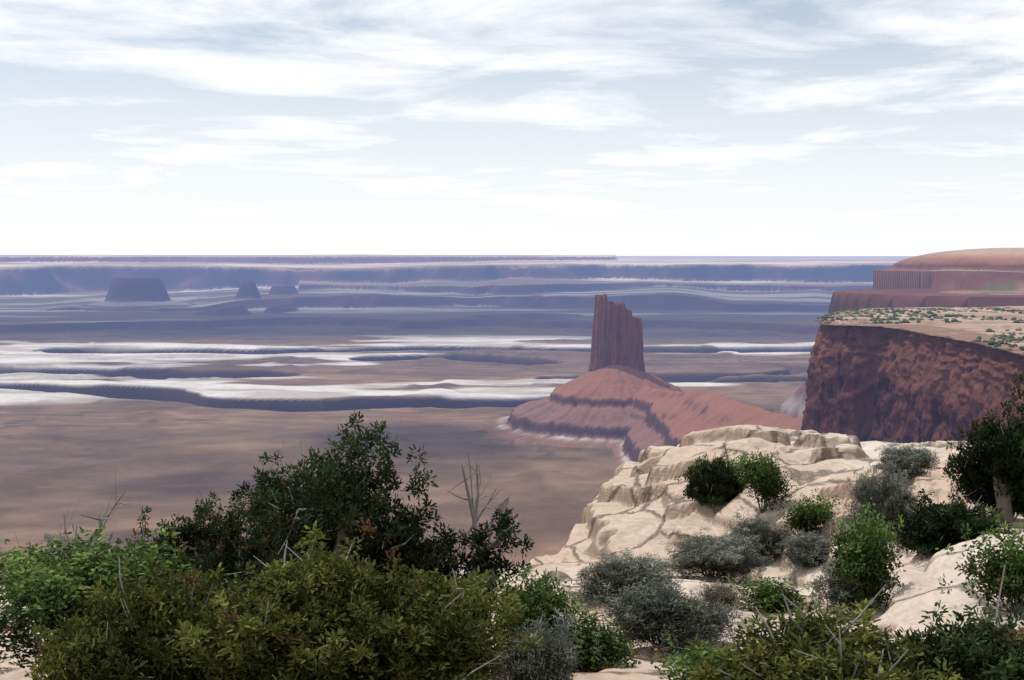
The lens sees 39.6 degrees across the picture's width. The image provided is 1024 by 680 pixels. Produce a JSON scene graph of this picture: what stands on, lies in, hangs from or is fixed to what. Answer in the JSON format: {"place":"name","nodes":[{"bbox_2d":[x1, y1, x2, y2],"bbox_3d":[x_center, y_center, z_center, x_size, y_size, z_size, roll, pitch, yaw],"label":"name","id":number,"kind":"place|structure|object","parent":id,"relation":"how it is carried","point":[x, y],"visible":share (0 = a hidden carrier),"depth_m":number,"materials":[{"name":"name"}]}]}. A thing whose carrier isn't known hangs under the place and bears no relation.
{"place":"outdoors","nodes":[
{"label":"outdoors","id":0,"kind":"place"},
{"bbox_2d":[0,248,1023,581],"bbox_3d":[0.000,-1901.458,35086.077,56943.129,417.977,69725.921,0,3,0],"label":"terrain","id":1,"kind":"structure","parent":0,"point":[164,388],"depth_m":3664.76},
{"bbox_2d":[477,365,802,464],"bbox_3d":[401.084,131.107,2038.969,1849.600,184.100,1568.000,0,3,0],"label":"talus rock","id":2,"kind":"object","parent":1,"relation":"on","point":[626,413],"visible":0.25,"depth_m":2209.68,"materials":[{"name":"brown stone"}]},
{"bbox_2d":[588,293,644,371],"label":"rock tower","id":3,"kind":"structure","parent":2,"relation":"on","point":[617,334],"depth_m":2381.11,"materials":[{"name":"brown stone"}]},
{"bbox_2d":[0,425,1023,679],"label":"rock outcrop","id":4,"kind":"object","parent":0,"point":[638,507],"visible":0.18,"depth_m":30.66,"materials":[{"name":"beige stone"}]},
{"bbox_2d":[13,473,137,640],"bbox_3d":[-5.177,2.938,17.121,1.395,2.779,2.572,-3,5,-41],"label":"snag tree","id":5,"kind":"object","parent":4,"relation":"on","point":[50,536],"visible":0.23,"depth_m":17.28,"materials":[{"name":"grey plant"}]},
{"bbox_2d":[0,522,241,673],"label":"green shrub","id":6,"kind":"object","parent":4,"relation":"on","point":[46,588],"visible":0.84,"depth_m":11.46,"materials":[{"name":"green plant"}]},
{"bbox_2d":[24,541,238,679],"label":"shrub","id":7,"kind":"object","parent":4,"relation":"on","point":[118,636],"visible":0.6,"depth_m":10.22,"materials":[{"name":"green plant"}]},
{"bbox_2d":[127,490,257,595],"bbox_3d":[-3.900,2.939,18.420,2.484,2.238,2.289,0,3,0],"label":"juniper tree","id":8,"kind":"object","parent":4,"relation":"on","point":[204,539],"visible":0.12,"depth_m":18.21,"materials":[{"name":"green plant"}]},
{"bbox_2d":[207,439,391,591],"bbox_3d":[-2.499,2.530,17.877,2.658,2.592,2.563,0,3,0],"label":"juniper tree","id":9,"kind":"object","parent":4,"relation":"on","point":[256,544],"visible":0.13,"depth_m":17.46,"materials":[{"name":"green plant"}]},
{"bbox_2d":[300,440,402,516],"bbox_3d":[-2.357,2.566,19.299,1.918,2.527,1.374,-3,4,-40],"label":"snag tree","id":10,"kind":"object","parent":4,"relation":"on","point":[401,498],"visible":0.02,"depth_m":19.43,"materials":[{"name":"grey plant"}]},
{"bbox_2d":[164,520,546,679],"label":"shrub","id":11,"kind":"object","parent":4,"relation":"on","point":[330,616],"visible":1,"depth_m":9.99,"materials":[{"name":"green plant"}]},
{"bbox_2d":[238,410,534,627],"bbox_3d":[-1.251,1.921,13.608,2.217,2.592,2.779,3,4,38],"label":"juniper tree","id":12,"kind":"object","parent":4,"relation":"on","point":[340,506],"visible":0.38,"depth_m":12.99,"materials":[{"name":"green plant"}]},
{"bbox_2d":[375,419,524,574],"bbox_3d":[-0.875,2.534,18.503,2.955,3.124,1.191,-2,4,-30],"label":"snag tree","id":13,"kind":"object","parent":4,"relation":"on","point":[474,508],"visible":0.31,"depth_m":18.81,"materials":[{"name":"grey plant"}]},
{"bbox_2d":[488,564,585,652],"bbox_3d":[0.197,2.574,13.183,0.965,1.062,1.113,0,3,0],"label":"green shrub","id":14,"kind":"object","parent":4,"relation":"on","point":[547,601],"visible":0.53,"depth_m":13.04,"materials":[{"name":"green plant"}]},
{"bbox_2d":[485,607,601,679],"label":"sagebrush shrub","id":15,"kind":"object","parent":4,"relation":"on","point":[553,660],"visible":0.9,"depth_m":11.49,"materials":[{"name":"grey plant"}]},
{"bbox_2d":[559,597,677,672],"bbox_3d":[0.719,2.760,13.105,1.295,0.794,1.310,2,4,30],"label":"green shrub","id":16,"kind":"object","parent":4,"relation":"on","point":[613,653],"visible":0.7,"depth_m":12.97,"materials":[{"name":"green plant"}]},
{"bbox_2d":[553,548,684,610],"bbox_3d":[1.696,3.330,19.942,1.747,0.749,2.312,2,4,26],"label":"sage shrub","id":17,"kind":"object","parent":4,"relation":"on","point":[616,573],"visible":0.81,"depth_m":19.77,"materials":[{"name":"grey plant"}]},
{"bbox_2d":[594,563,747,662],"bbox_3d":[1.579,2.652,14.282,1.566,0.930,1.722,0,3,0],"label":"sage shrub","id":18,"kind":"object","parent":4,"relation":"on","point":[650,613],"visible":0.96,"depth_m":13.97,"materials":[{"name":"grey plant"}]},
{"bbox_2d":[645,639,732,679],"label":"green shrub","id":19,"kind":"object","parent":4,"relation":"on","point":[679,661],"visible":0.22,"depth_m":11.13,"materials":[{"name":"green plant"}]},
{"bbox_2d":[673,452,743,512],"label":"shrub","id":20,"kind":"object","parent":4,"relation":"on","point":[714,483],"visible":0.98,"depth_m":31.28,"materials":[{"name":"green plant"}]},
{"bbox_2d":[650,527,779,584],"bbox_3d":[3.618,3.986,26.370,2.308,1.013,2.204,2,4,27],"label":"sage shrub","id":21,"kind":"object","parent":4,"relation":"on","point":[705,553],"visible":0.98,"depth_m":26.14,"materials":[{"name":"grey plant"}]},
{"bbox_2d":[689,575,748,612],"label":"dry shrub","id":22,"kind":"object","parent":4,"relation":"on","point":[726,594],"visible":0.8,"depth_m":18.69,"materials":[{"name":"grey plant"}]},
{"bbox_2d":[723,505,791,560],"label":"sage shrub","id":23,"kind":"object","parent":4,"relation":"on","point":[769,535],"visible":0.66,"depth_m":28.19,"materials":[{"name":"grey plant"}]},
{"bbox_2d":[721,446,799,512],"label":"shrub","id":24,"kind":"object","parent":4,"relation":"on","point":[769,487],"visible":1,"depth_m":29.68,"materials":[{"name":"green plant"}]},
{"bbox_2d":[725,574,810,616],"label":"green shrub","id":25,"kind":"object","parent":4,"relation":"on","point":[766,595],"visible":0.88,"depth_m":19.00,"materials":[{"name":"green plant"}]},
{"bbox_2d":[764,529,834,569],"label":"sage shrub","id":26,"kind":"object","parent":4,"relation":"on","point":[802,550],"visible":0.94,"depth_m":26.63,"materials":[{"name":"grey plant"}]},
{"bbox_2d":[777,488,848,535],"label":"green shrub","id":27,"kind":"object","parent":4,"relation":"on","point":[810,515],"visible":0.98,"depth_m":27.74,"materials":[{"name":"green plant"}]},
{"bbox_2d":[683,584,965,679],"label":"bush","id":28,"kind":"object","parent":4,"relation":"on","point":[814,647],"visible":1,"depth_m":9.19,"materials":[{"name":"green plant"}]},
{"bbox_2d":[804,555,897,616],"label":"sage shrub","id":29,"kind":"object","parent":4,"relation":"on","point":[836,592],"visible":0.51,"depth_m":15.88,"materials":[{"name":"grey plant"}]},
{"bbox_2d":[827,497,905,615],"bbox_3d":[4.009,2.457,15.867,0.986,1.305,1.092,0,3,0],"label":"tall green shrub","id":30,"kind":"object","parent":4,"relation":"on","point":[862,553],"visible":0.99,"depth_m":15.71,"materials":[{"name":"green plant"}]},
{"bbox_2d":[829,462,919,538],"bbox_3d":[6.433,2.836,24.990,1.715,1.447,1.371,0,3,0],"label":"sage shrub","id":31,"kind":"object","parent":4,"relation":"on","point":[894,489],"visible":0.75,"depth_m":24.83,"materials":[{"name":"grey plant"}]},
{"bbox_2d":[874,440,940,479],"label":"sage shrub","id":32,"kind":"object","parent":4,"relation":"on","point":[908,461],"visible":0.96,"depth_m":27.93,"materials":[{"name":"grey plant"}]},
{"bbox_2d":[886,487,1019,560],"bbox_3d":[5.583,2.346,18.101,1.703,1.008,2.123,0,3,0],"label":"dark shrub","id":33,"kind":"object","parent":4,"relation":"on","point":[932,527],"visible":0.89,"depth_m":17.51,"materials":[{"name":"green plant"}]},
{"bbox_2d":[883,565,1023,679],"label":"bush","id":34,"kind":"object","parent":4,"relation":"on","point":[985,649],"visible":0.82,"depth_m":9.20,"materials":[{"name":"green plant"}]},
{"bbox_2d":[936,505,1023,616],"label":"green shrub","id":35,"kind":"object","parent":4,"relation":"on","point":[1012,559],"visible":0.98,"depth_m":13.61,"materials":[{"name":"green plant"}]},
{"bbox_2d":[941,370,1023,523],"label":"juniper tree","id":36,"kind":"object","parent":4,"relation":"on","point":[993,476],"visible":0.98,"depth_m":18.97,"materials":[{"name":"green plant"}]},
{"bbox_2d":[0,0,1023,255],"label":"sky","id":37,"kind":"structure","parent":0,"point":[128,127],"materials":[{"name":"white"}]},
{"bbox_2d":[801,306,1023,442],"bbox_3d":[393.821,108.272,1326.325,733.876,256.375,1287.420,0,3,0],"label":"cliff rock","id":38,"kind":"object","parent":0,"point":[899,383],"visible":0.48,"depth_m":1121.91,"materials":[{"name":"brown stone"}]},
{"bbox_2d":[834,306,1023,346],"bbox_3d":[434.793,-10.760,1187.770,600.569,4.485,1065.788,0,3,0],"label":"mesa top","id":39,"kind":"object","parent":38,"relation":"on","point":[978,325],"visible":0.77,"depth_m":1294.71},
{"bbox_2d":[817,307,1023,356],"bbox_3d":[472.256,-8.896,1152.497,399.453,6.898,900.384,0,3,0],"label":"distant shrubs","id":40,"kind":"object","parent":39,"relation":"on","point":[1010,338],"visible":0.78,"depth_m":1330.85,"materials":[{"name":"green plant"}]}
]}

